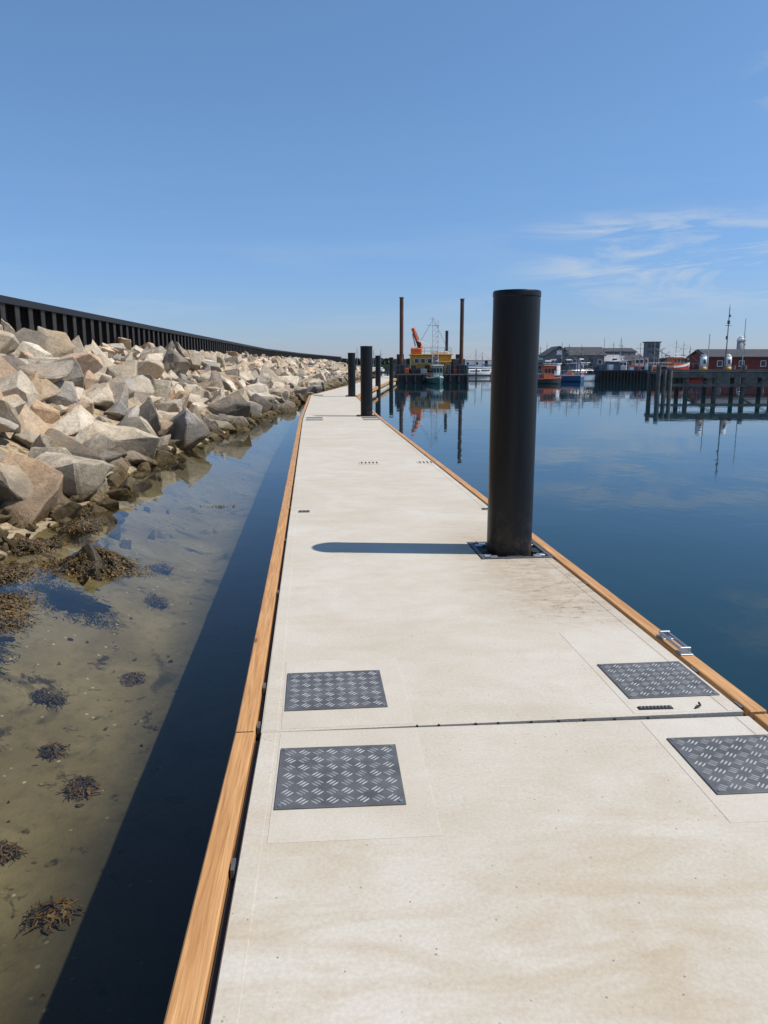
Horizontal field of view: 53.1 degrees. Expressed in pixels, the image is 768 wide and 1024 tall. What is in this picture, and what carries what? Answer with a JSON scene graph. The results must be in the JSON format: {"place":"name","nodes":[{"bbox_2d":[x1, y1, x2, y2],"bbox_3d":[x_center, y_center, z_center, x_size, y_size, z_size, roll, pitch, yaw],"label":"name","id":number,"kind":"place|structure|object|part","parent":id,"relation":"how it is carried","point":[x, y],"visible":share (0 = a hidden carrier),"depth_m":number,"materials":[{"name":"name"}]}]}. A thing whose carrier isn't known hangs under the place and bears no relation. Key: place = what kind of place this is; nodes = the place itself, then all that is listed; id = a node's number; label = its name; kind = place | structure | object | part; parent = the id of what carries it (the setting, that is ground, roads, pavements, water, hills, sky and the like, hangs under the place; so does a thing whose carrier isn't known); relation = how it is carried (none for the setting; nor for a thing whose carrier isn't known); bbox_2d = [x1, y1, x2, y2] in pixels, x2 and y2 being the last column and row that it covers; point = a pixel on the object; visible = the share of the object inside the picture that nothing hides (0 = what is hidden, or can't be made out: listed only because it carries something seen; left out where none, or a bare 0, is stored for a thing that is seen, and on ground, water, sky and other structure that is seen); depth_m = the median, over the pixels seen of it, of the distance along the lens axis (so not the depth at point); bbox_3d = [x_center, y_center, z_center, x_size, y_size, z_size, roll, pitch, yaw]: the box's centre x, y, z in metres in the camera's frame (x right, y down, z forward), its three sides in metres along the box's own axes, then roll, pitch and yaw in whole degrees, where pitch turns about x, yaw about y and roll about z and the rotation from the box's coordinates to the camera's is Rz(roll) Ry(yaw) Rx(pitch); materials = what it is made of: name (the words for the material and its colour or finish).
{"place":"outdoors","nodes":[
{"label":"outdoors","id":0,"kind":"place"},
{"bbox_2d":[0,401,291,1023],"bbox_3d":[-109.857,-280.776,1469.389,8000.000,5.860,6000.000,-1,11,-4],"label":"seabed ground","id":1,"kind":"structure","parent":0,"point":[112,954],"depth_m":5.82,"materials":[{"name":"brown sand"}]},
{"bbox_2d":[0,837,26,866],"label":"submerged seaweed","id":2,"kind":"object","parent":1,"relation":"on","point":[10,849],"visible":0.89,"depth_m":4.39,"materials":[{"name":"brown plant"}]},
{"bbox_2d":[0,588,50,623],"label":"seaweed covered rock","id":3,"kind":"object","parent":1,"relation":"on","point":[8,600],"visible":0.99,"depth_m":6.59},
{"bbox_2d":[0,562,54,588],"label":"seaweed covered rock","id":4,"kind":"object","parent":1,"relation":"on","point":[7,573],"visible":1,"depth_m":7.55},
{"bbox_2d":[0,537,71,557],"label":"seaweed covered rock","id":5,"kind":"object","parent":1,"relation":"on","point":[25,546],"visible":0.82,"depth_m":8.67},
{"bbox_2d":[16,894,84,941],"bbox_3d":[-1.677,2.084,3.927,0.335,0.162,0.315,-1,11,-4],"label":"submerged seaweed","id":6,"kind":"object","parent":1,"relation":"on","point":[53,911],"visible":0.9,"depth_m":3.92,"materials":[{"name":"brown plant"}]},
{"bbox_2d":[27,687,75,706],"bbox_3d":[-2.715,1.493,6.199,0.483,0.147,0.350,-1,11,-4],"label":"submerged seaweed","id":7,"kind":"object","parent":1,"relation":"on","point":[44,696],"visible":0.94,"depth_m":6.17,"materials":[{"name":"plant"}]},
{"bbox_2d":[35,741,70,761],"bbox_3d":[-2.402,1.738,5.566,0.286,0.144,0.225,4,12,22],"label":"submerged seaweed","id":8,"kind":"object","parent":1,"relation":"on","point":[51,750],"visible":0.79,"depth_m":5.53,"materials":[{"name":"plant"}]},
{"bbox_2d":[51,516,112,539],"bbox_3d":[-3.916,0.185,9.899,0.785,0.275,0.802,-1,11,-4],"label":"seaweed covered rock","id":9,"kind":"object","parent":1,"relation":"on","point":[83,527],"visible":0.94,"depth_m":9.76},
{"bbox_2d":[57,774,106,801],"bbox_3d":[-1.995,1.835,5.099,0.313,0.160,0.297,-1,11,-4],"label":"submerged seaweed","id":10,"kind":"object","parent":1,"relation":"on","point":[78,788],"visible":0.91,"depth_m":5.05,"materials":[{"name":"brown plant"}]},
{"bbox_2d":[79,507,97,518],"bbox_3d":[-4.423,0.007,10.753,0.898,0.269,0.766,-1,11,-4],"label":"seaweed covered rock","id":11,"kind":"object","parent":1,"relation":"on","point":[86,513],"visible":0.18,"depth_m":10.69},
{"bbox_2d":[0,487,236,996],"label":"shore pebbles","id":12,"kind":"object","parent":1,"relation":"on","point":[113,531],"visible":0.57,"depth_m":9.42,"materials":[{"name":"stone"}]},
{"bbox_2d":[120,671,147,686],"bbox_3d":[-2.239,1.504,6.864,0.320,0.157,0.316,-1,11,-4],"label":"submerged seaweed","id":13,"kind":"object","parent":1,"relation":"on","point":[134,677],"visible":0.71,"depth_m":6.80,"materials":[{"name":"plant"}]},
{"bbox_2d":[143,596,173,608],"bbox_3d":[-2.634,1.041,8.741,0.492,0.155,0.421,-1,11,-4],"label":"submerged seaweed","id":14,"kind":"object","parent":1,"relation":"on","point":[157,601],"visible":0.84,"depth_m":8.73,"materials":[{"name":"plant"}]},
{"bbox_2d":[149,563,176,572],"bbox_3d":[-2.906,0.729,9.919,0.549,0.132,0.378,-1,11,-4],"label":"submerged seaweed","id":15,"kind":"object","parent":1,"relation":"on","point":[161,568],"visible":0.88,"depth_m":9.86,"materials":[{"name":"plant"}]},
{"bbox_2d":[0,295,341,361],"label":"sheet pile breakwater wall","id":16,"kind":"structure","parent":1,"relation":"on","point":[16,314],"depth_m":31.39,"materials":[{"name":"metal"}]},
{"bbox_2d":[0,318,374,547],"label":"rock revetment","id":17,"kind":"object","parent":1,"relation":"on","point":[140,393],"visible":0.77,"depth_m":18.26,"materials":[{"name":"stone"}]},
{"bbox_2d":[347,364,407,366],"bbox_3d":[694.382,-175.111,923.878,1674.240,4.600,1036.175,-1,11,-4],"label":"shore land","id":18,"kind":"structure","parent":0,"point":[385,365],"depth_m":589.41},
{"bbox_2d":[341,358,409,363],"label":"distant tree belt","id":19,"kind":"object","parent":18,"relation":"on","point":[383,361],"visible":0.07,"depth_m":599.85,"materials":[{"name":"green plant"}]},
{"bbox_2d":[0,0,767,358],"label":"sky","id":20,"kind":"structure","parent":0,"point":[268,174],"materials":[{"name":"blue"}]},
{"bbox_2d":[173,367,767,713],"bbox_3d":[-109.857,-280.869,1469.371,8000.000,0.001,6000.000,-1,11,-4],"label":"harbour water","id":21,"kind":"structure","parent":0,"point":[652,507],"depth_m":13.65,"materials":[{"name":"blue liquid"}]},
{"bbox_2d":[0,608,51,638],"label":"floating seaweed","id":22,"kind":"object","parent":21,"relation":"on","point":[17,626],"visible":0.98,"depth_m":6.14,"materials":[{"name":"brown plant"}]},
{"bbox_2d":[0,557,69,572],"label":"floating seaweed","id":23,"kind":"object","parent":21,"relation":"on","point":[30,562],"visible":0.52,"depth_m":7.99,"materials":[{"name":"brown plant"}]},
{"bbox_2d":[32,543,151,585],"bbox_3d":[-2.995,0.498,7.879,1.240,0.394,1.038,-1,11,-4],"label":"seaweed covered rock","id":24,"kind":"object","parent":21,"relation":"in","point":[88,560],"visible":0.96,"depth_m":7.75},
{"bbox_2d":[44,562,159,582],"bbox_3d":[-2.812,0.596,7.758,1.180,0.064,0.772,-1,11,-4],"label":"floating seaweed","id":25,"kind":"object","parent":21,"relation":"on","point":[120,576],"visible":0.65,"depth_m":7.60,"materials":[{"name":"brown plant"}]},
{"bbox_2d":[200,505,242,508],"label":"floating seaweed","id":26,"kind":"object","parent":21,"relation":"on","point":[233,506],"visible":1,"depth_m":11.22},
{"bbox_2d":[299,395,380,419],"bbox_3d":[-1.897,-3.840,30.365,2.388,0.857,16.694,-1,11,-4],"label":"floating pontoon","id":27,"kind":"object","parent":21,"relation":"on","point":[330,407],"visible":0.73,"depth_m":27.20,"materials":[{"name":"concrete"}]},
{"bbox_2d":[312,386,377,398],"bbox_3d":[-2.093,-6.875,46.129,2.388,0.857,15.480,1,11,3],"label":"floating pontoon","id":28,"kind":"object","parent":21,"relation":"on","point":[343,390],"visible":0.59,"depth_m":43.93,"materials":[{"name":"concrete"}]},
{"bbox_2d":[348,353,355,395],"bbox_3d":[-1.556,-4.885,37.337,0.367,5.574,0.367,-1,11,-4],"label":"mooring pile","id":29,"kind":"object","parent":21,"relation":"in","point":[351,375],"visible":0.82,"depth_m":36.86,"materials":[{"name":"black metal"}]},
{"bbox_2d":[360,346,372,415],"bbox_3d":[-0.526,-2.207,23.430,0.367,5.574,0.367,-1,11,-4],"label":"mooring pile","id":30,"kind":"object","parent":21,"relation":"in","point":[366,380],"visible":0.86,"depth_m":22.96,"materials":[{"name":"black metal"}]},
{"bbox_2d":[347,381,388,393],"bbox_3d":[-1.186,-9.830,61.481,2.388,0.854,15.827,1,11,3],"label":"floating pontoon","id":31,"kind":"object","parent":21,"relation":"on","point":[384,384],"visible":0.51,"depth_m":61.81,"materials":[{"name":"concrete"}]},
{"bbox_2d":[344,364,409,375],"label":"marina walkway","id":32,"kind":"structure","parent":21,"relation":"in","point":[384,372],"depth_m":136.75,"materials":[{"name":"grey concrete"}]},
{"bbox_2d":[375,356,380,393],"bbox_3d":[-0.422,-8.187,54.349,0.388,5.624,0.388,-1,11,-4],"label":"mooring pile","id":33,"kind":"object","parent":21,"relation":"in","point":[378,371],"visible":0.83,"depth_m":53.91,"materials":[{"name":"black metal"}]},
{"bbox_2d":[372,378,396,386],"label":"floating pontoon","id":34,"kind":"object","parent":21,"relation":"on","point":[387,379],"visible":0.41,"depth_m":77.62,"materials":[{"name":"concrete"}]},
{"bbox_2d":[389,357,393,386],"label":"mooring pile","id":35,"kind":"object","parent":21,"relation":"in","point":[390,371],"visible":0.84,"depth_m":68.95,"materials":[{"name":"black metal"}]},
{"bbox_2d":[393,297,468,382],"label":"dredging barge","id":36,"kind":"object","parent":21,"relation":"on","point":[456,370],"visible":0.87,"depth_m":84.15,"materials":[{"name":"paint"}]},
{"bbox_2d":[414,358,444,372],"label":"windows and doors","id":37,"kind":"structure","parent":36,"relation":"in","point":[416,360],"depth_m":86.12,"materials":[{"name":"grey glass"}]},
{"bbox_2d":[426,358,443,383],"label":"survey workboat","id":38,"kind":"object","parent":21,"relation":"on","point":[435,377],"visible":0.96,"depth_m":80.94,"materials":[{"name":"green paint"}]},
{"bbox_2d":[431,368,442,372],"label":"windows","id":39,"kind":"structure","parent":38,"relation":"in","point":[441,369],"depth_m":80.96,"materials":[{"name":"grey glass"}]},
{"bbox_2d":[164,714,767,1023],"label":"floating pontoon","id":40,"kind":"object","parent":21,"relation":"on","point":[601,872],"visible":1,"depth_m":2.35,"materials":[{"name":"concrete"}]},
{"bbox_2d":[469,353,490,377],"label":"sailing yacht","id":41,"kind":"object","parent":21,"relation":"on","point":[471,371],"visible":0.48,"depth_m":115.78,"materials":[{"name":"white paint"}]},
{"bbox_2d":[479,352,490,373],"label":"sailing yacht","id":42,"kind":"object","parent":21,"relation":"on","point":[482,370],"visible":0.28,"depth_m":117.66,"materials":[{"name":"white paint"}]},
{"bbox_2d":[235,418,765,740],"bbox_3d":[-0.343,-0.464,12.828,2.388,0.860,19.148,-1,11,-5],"label":"floating pontoon","id":43,"kind":"object","parent":21,"relation":"on","point":[391,598],"visible":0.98,"depth_m":4.66,"materials":[{"name":"concrete"}]},
{"bbox_2d":[359,462,380,463],"bbox_3d":[-0.222,-0.784,12.239,0.340,0.009,0.300,-1,11,-4],"label":"slotted deck vent","id":44,"kind":"object","parent":43,"relation":"on","point":[370,462],"visible":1,"depth_m":12.23,"materials":[{"name":"metal"}]},
{"bbox_2d":[417,461,433,463],"bbox_3d":[0.661,-0.796,12.303,0.250,0.009,0.300,-1,11,-4],"label":"slotted deck vent","id":45,"kind":"object","parent":43,"relation":"on","point":[425,462],"visible":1,"depth_m":12.27,"materials":[{"name":"metal"}]},
{"bbox_2d":[468,541,552,558],"bbox_3d":[1.062,0.362,6.551,0.590,0.112,0.590,-1,11,-5],"label":"pile guide frame","id":46,"kind":"object","parent":43,"relation":"attached to","point":[482,552],"visible":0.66,"depth_m":6.46,"materials":[{"name":"metal"}]},
{"bbox_2d":[416,717,649,726],"bbox_3d":[0.556,1.318,3.461,2.110,0.802,0.014,-1,11,-4],"label":"joint rubber","id":47,"kind":"object","parent":43,"relation":"attached to","point":[614,719],"visible":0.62,"depth_m":3.40,"materials":[{"name":"black rubber"}]},
{"bbox_2d":[637,705,673,709],"bbox_3d":[1.242,0.895,3.523,0.160,0.008,0.030,-1,11,-4],"label":"drain grating","id":48,"kind":"object","parent":43,"relation":"on","point":[658,707],"visible":1,"depth_m":3.51,"materials":[{"name":"grey metal"}]},
{"bbox_2d":[656,630,692,654],"bbox_3d":[1.625,0.726,4.305,0.070,0.037,0.320,-1,11,-4],"label":"mooring bracket","id":49,"kind":"object","parent":43,"relation":"on","point":[670,637],"visible":1,"depth_m":4.28,"materials":[{"name":"metal"}]},
{"bbox_2d":[487,289,540,556],"bbox_3d":[1.062,0.994,6.673,0.384,5.624,0.384,-1,11,-4],"label":"mooring pile","id":50,"kind":"object","parent":21,"relation":"in","point":[515,356],"visible":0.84,"depth_m":6.19,"materials":[{"name":"black metal"}]},
{"bbox_2d":[469,369,590,378],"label":"marina walkway","id":51,"kind":"structure","parent":21,"relation":"in","point":[475,375],"depth_m":109.80,"materials":[{"name":"grey concrete"}]},
{"bbox_2d":[538,359,560,383],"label":"orange pilot boat","id":52,"kind":"object","parent":21,"relation":"on","point":[547,375],"visible":0.69,"depth_m":80.30,"materials":[{"name":"paint"}]},
{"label":"windows","id":53,"kind":"part","parent":52,"relation":"part of","materials":[{"name":"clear glass"}]},
{"bbox_2d":[538,347,564,372],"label":"fishing boat","id":54,"kind":"object","parent":21,"relation":"on","point":[539,363],"visible":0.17,"depth_m":101.66,"materials":[{"name":"paint"}]},
{"bbox_2d":[538,347,584,381],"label":"fishing boat","id":55,"kind":"object","parent":21,"relation":"on","point":[568,377],"visible":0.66,"depth_m":89.55,"materials":[{"name":"blue paint"}]},
{"bbox_2d":[560,348,590,373],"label":"fishing boat","id":56,"kind":"object","parent":21,"relation":"on","point":[582,363],"visible":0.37,"depth_m":101.94,"materials":[{"name":"paint"}]},
{"bbox_2d":[560,344,594,380],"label":"fishing boat","id":57,"kind":"object","parent":21,"relation":"on","point":[587,377],"visible":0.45,"depth_m":93.13,"materials":[{"name":"white paint"}]},
{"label":"windows","id":58,"kind":"part","parent":57,"relation":"part of","materials":[{"name":"glass"}]},
{"bbox_2d":[589,344,621,369],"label":"fishing boat","id":59,"kind":"object","parent":21,"relation":"on","point":[611,362],"visible":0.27,"depth_m":104.61,"materials":[{"name":"green paint"}]},
{"bbox_2d":[614,347,646,369],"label":"fishing boat","id":60,"kind":"object","parent":21,"relation":"on","point":[623,362],"visible":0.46,"depth_m":105.50,"materials":[{"name":"paint"}]},
{"bbox_2d":[586,370,683,380],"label":"dark sheet pile quay","id":61,"kind":"structure","parent":21,"relation":"in","point":[621,375],"depth_m":93.50,"materials":[{"name":"metal"}]},
{"bbox_2d":[593,364,666,369],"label":"fish crate stack","id":62,"kind":"object","parent":61,"relation":"on","point":[612,367],"visible":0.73,"depth_m":95.33,"materials":[{"name":"blue paint"}]},
{"bbox_2d":[627,344,673,369],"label":"fishing trawler","id":63,"kind":"object","parent":21,"relation":"on","point":[635,361],"visible":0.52,"depth_m":108.15,"materials":[{"name":"blue paint"}]},
{"bbox_2d":[631,360,647,362],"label":"windows","id":64,"kind":"structure","parent":63,"relation":"in","point":[633,361],"depth_m":108.10,"materials":[{"name":"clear glass"}]},
{"bbox_2d":[649,342,689,369],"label":"fishing trawler","id":65,"kind":"object","parent":21,"relation":"on","point":[678,363],"visible":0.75,"depth_m":110.39,"materials":[{"name":"red paint"}]},
{"bbox_2d":[674,359,683,362],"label":"windows","id":66,"kind":"structure","parent":65,"relation":"in","point":[675,360],"depth_m":110.29,"materials":[{"name":"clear glass"}]},
{"bbox_2d":[679,345,701,369],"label":"fishing trawler","id":67,"kind":"object","parent":21,"relation":"on","point":[690,368],"visible":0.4,"depth_m":112.18,"materials":[{"name":"red paint"}]},
{"bbox_2d":[646,365,767,394],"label":"timber pier","id":68,"kind":"structure","parent":21,"relation":"in","point":[743,374],"depth_m":51.22,"materials":[{"name":"brown wood"}]},
{"bbox_2d":[699,354,706,369],"bbox_3d":[21.600,-10.101,52.029,0.480,1.160,0.473,0,11,0],"label":"pier service pedestal","id":69,"kind":"object","parent":68,"relation":"on","point":[703,361],"visible":0.91,"depth_m":51.87,"materials":[{"name":"yellow paint"}]},
{"bbox_2d":[707,335,709,369],"bbox_3d":[22.100,-10.853,52.393,0.240,2.500,0.240,0,11,0],"label":"flag pole","id":70,"kind":"object","parent":68,"relation":"on","point":[708,353],"visible":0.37,"depth_m":52.38,"materials":[{"name":"metal"}]},
{"bbox_2d":[724,354,731,369],"bbox_3d":[23.350,-10.139,52.225,0.480,1.160,0.473,0,11,0],"label":"pier service pedestal","id":71,"kind":"object","parent":68,"relation":"on","point":[728,361],"visible":0.85,"depth_m":52.04,"materials":[{"name":"yellow paint"}]},
{"bbox_2d":[724,308,731,369],"bbox_3d":[23.000,-11.654,51.526,0.400,4.400,0.240,0,11,0],"label":"harbour signal mast","id":72,"kind":"object","parent":68,"relation":"on","point":[728,323],"visible":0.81,"depth_m":51.47,"materials":[{"name":"metal"}]},
{"bbox_2d":[737,321,745,392],"bbox_3d":[25.600,-11.129,54.886,0.240,5.200,0.240,0,11,0],"label":"flag pole","id":73,"kind":"object","parent":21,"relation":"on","point":[742,356],"visible":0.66,"depth_m":54.86,"materials":[{"name":"metal"}]},
{"bbox_2d":[463,356,491,366],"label":"white shed","id":74,"kind":"structure","parent":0,"point":[469,360],"depth_m":245.65,"materials":[{"name":"paint"}]},
{"bbox_2d":[539,347,568,362],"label":"walls","id":75,"kind":"structure","parent":0,"point":[565,355],"depth_m":147.03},
{"bbox_2d":[539,346,569,356],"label":"roof","id":76,"kind":"structure","parent":75,"relation":"on","point":[550,349],"depth_m":148.54,"materials":[{"name":"grey"}]},
{"bbox_2d":[551,351,566,362],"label":"windows","id":77,"kind":"structure","parent":75,"relation":"attached to","point":[559,352],"depth_m":146.92,"materials":[{"name":"glass"}]},
{"bbox_2d":[569,356,603,367],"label":"walls","id":78,"kind":"structure","parent":0,"point":[588,357],"depth_m":146.12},
{"bbox_2d":[564,347,605,355],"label":"roof","id":79,"kind":"structure","parent":78,"relation":"on","point":[588,351],"depth_m":147.18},
{"bbox_2d":[469,367,767,369],"bbox_3d":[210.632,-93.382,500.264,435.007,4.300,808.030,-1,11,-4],"label":"quay land","id":80,"kind":"structure","parent":0,"point":[592,369],"depth_m":115.73,"materials":[{"name":"concrete"}]},
{"bbox_2d":[686,349,767,368],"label":"red warehouse","id":81,"kind":"structure","parent":80,"relation":"on","point":[755,358],"depth_m":116.96,"materials":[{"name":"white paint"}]},
{"bbox_2d":[717,360,765,366],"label":"windows","id":82,"kind":"structure","parent":81,"relation":"in","point":[719,362],"depth_m":116.80,"materials":[{"name":"glass"}]},
{"bbox_2d":[603,348,636,354],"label":"roof","id":83,"kind":"structure","parent":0,"point":[624,351],"depth_m":215.54,"materials":[{"name":"white paint"}]},
{"bbox_2d":[643,342,661,364],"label":"harbour control tower","id":84,"kind":"structure","parent":0,"point":[648,346],"depth_m":282.17,"materials":[{"name":"grey glass"}]},
{"bbox_2d":[648,345,658,361],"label":"windows","id":85,"kind":"structure","parent":84,"relation":"in","point":[649,346],"depth_m":281.90,"materials":[{"name":"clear glass"}]},
{"bbox_2d":[736,336,745,348],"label":"water tower","id":86,"kind":"structure","parent":0,"point":[740,340],"depth_m":292.09,"materials":[{"name":"white metal"}]},
{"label":"walls","id":87,"kind":"object","parent":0,"visible":0},
{"bbox_2d":[604,355,623,361],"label":"roof","id":88,"kind":"structure","parent":87,"relation":"on","point":[607,358],"depth_m":150.19,"materials":[{"name":"white metal"}]},
{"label":"walls","id":89,"kind":"object","parent":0,"visible":0},
{"bbox_2d":[622,355,641,361],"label":"roof","id":90,"kind":"structure","parent":89,"relation":"on","point":[628,358],"depth_m":174.03,"materials":[{"name":"grey"}]}
]}

